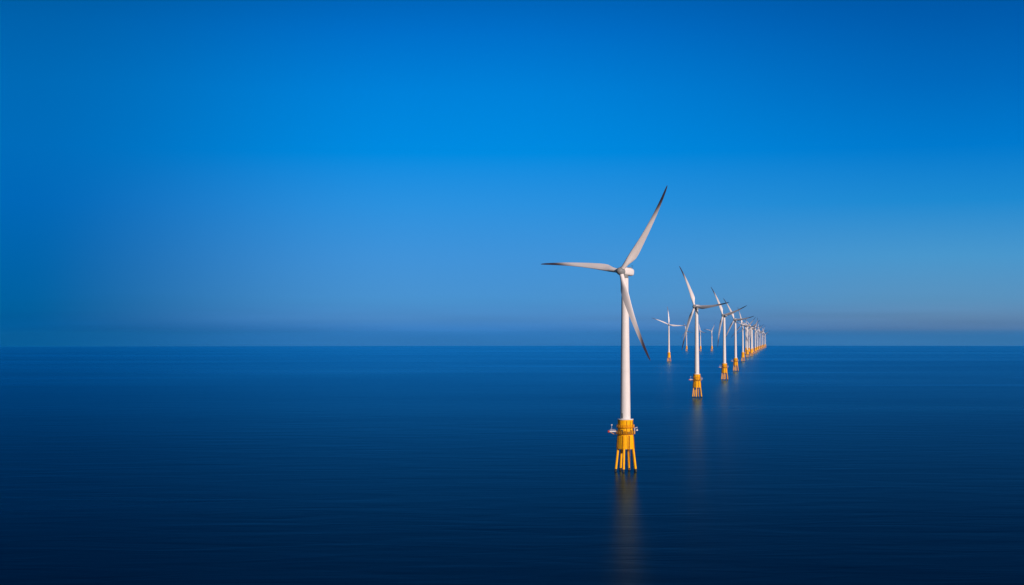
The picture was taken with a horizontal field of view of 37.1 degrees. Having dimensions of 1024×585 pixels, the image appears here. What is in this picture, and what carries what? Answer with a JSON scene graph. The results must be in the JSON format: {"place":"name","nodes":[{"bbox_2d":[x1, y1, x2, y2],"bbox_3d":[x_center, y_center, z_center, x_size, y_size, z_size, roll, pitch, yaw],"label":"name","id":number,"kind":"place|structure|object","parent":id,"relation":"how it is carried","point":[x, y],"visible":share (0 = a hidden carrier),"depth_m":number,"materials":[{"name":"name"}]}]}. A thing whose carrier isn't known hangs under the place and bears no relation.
{"place":"outdoors","nodes":[
{"label":"outdoors","id":0,"kind":"place"},
{"bbox_2d":[0,346,1023,584],"bbox_3d":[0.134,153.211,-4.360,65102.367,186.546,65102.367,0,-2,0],"label":"sea","id":1,"kind":"structure","parent":0,"point":[450,465],"depth_m":700.74,"materials":[{"name":"liquid"}]},
{"bbox_2d":[542,186,666,471],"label":"wind turbine","id":2,"kind":"object","parent":1,"relation":"in","point":[625,431],"visible":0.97,"depth_m":674.73,"materials":[{"name":"white paint"}]},
{"bbox_2d":[653,307,684,361],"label":"wind turbine","id":3,"kind":"object","parent":1,"relation":"in","point":[668,355],"visible":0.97,"depth_m":3646.41,"materials":[{"name":"white paint"}]},
{"bbox_2d":[681,324,688,350],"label":"wind turbine","id":4,"kind":"object","parent":1,"relation":"in","point":[686,339],"visible":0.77,"depth_m":6694.77,"materials":[{"name":"white paint"}]},
{"bbox_2d":[679,266,728,397],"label":"wind turbine","id":5,"kind":"object","parent":1,"relation":"in","point":[696,379],"visible":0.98,"depth_m":1483.48,"materials":[{"name":"white paint"}]},
{"bbox_2d":[706,324,714,349],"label":"wind turbine","id":6,"kind":"object","parent":1,"relation":"in","point":[711,337],"visible":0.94,"depth_m":6694.11,"materials":[{"name":"white paint"}]},
{"bbox_2d":[711,287,746,379],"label":"wind turbine","id":7,"kind":"object","parent":1,"relation":"in","point":[724,367],"visible":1,"depth_m":2087.00,"materials":[{"name":"white paint"}]},
{"bbox_2d":[723,298,752,370],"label":"wind turbine","id":8,"kind":"object","parent":1,"relation":"in","point":[735,363],"visible":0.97,"depth_m":2617.19,"materials":[{"name":"white paint"}]},
{"bbox_2d":[732,312,754,361],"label":"wind turbine","id":9,"kind":"object","parent":1,"relation":"in","point":[743,356],"visible":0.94,"depth_m":3676.29,"materials":[{"name":"white paint"}]},
{"bbox_2d":[738,327,749,351],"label":"wind turbine","id":10,"kind":"object","parent":1,"relation":"in","point":[745,339],"visible":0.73,"depth_m":5395.98,"materials":[{"name":"white paint"}]},
{"bbox_2d":[737,318,754,357],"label":"wind turbine","id":11,"kind":"object","parent":1,"relation":"in","point":[747,351],"visible":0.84,"depth_m":4415.09,"materials":[{"name":"white paint"}]},
{"bbox_2d":[742,322,755,353],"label":"wind turbine","id":12,"kind":"object","parent":1,"relation":"in","point":[748,339],"visible":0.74,"depth_m":5296.16,"materials":[{"name":"white paint"}]},
{"bbox_2d":[743,321,758,354],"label":"wind turbine","id":13,"kind":"object","parent":1,"relation":"in","point":[751,350],"visible":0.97,"depth_m":4715.20,"materials":[{"name":"white paint"}]},
{"bbox_2d":[748,323,758,353],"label":"wind turbine","id":14,"kind":"object","parent":1,"relation":"in","point":[752,337],"visible":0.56,"depth_m":5145.41,"materials":[{"name":"white paint"}]},
{"bbox_2d":[753,318,758,353],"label":"wind turbine","id":15,"kind":"object","parent":1,"relation":"in","point":[755,352],"visible":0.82,"depth_m":5494.77,"materials":[{"name":"white paint"}]},
{"bbox_2d":[753,324,763,351],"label":"wind turbine","id":16,"kind":"object","parent":1,"relation":"in","point":[757,339],"visible":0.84,"depth_m":6074.79,"materials":[{"name":"white paint"}]},
{"bbox_2d":[0,0,1023,346],"label":"sky","id":17,"kind":"structure","parent":0,"point":[173,172],"materials":[{"name":"blue"}]}
]}

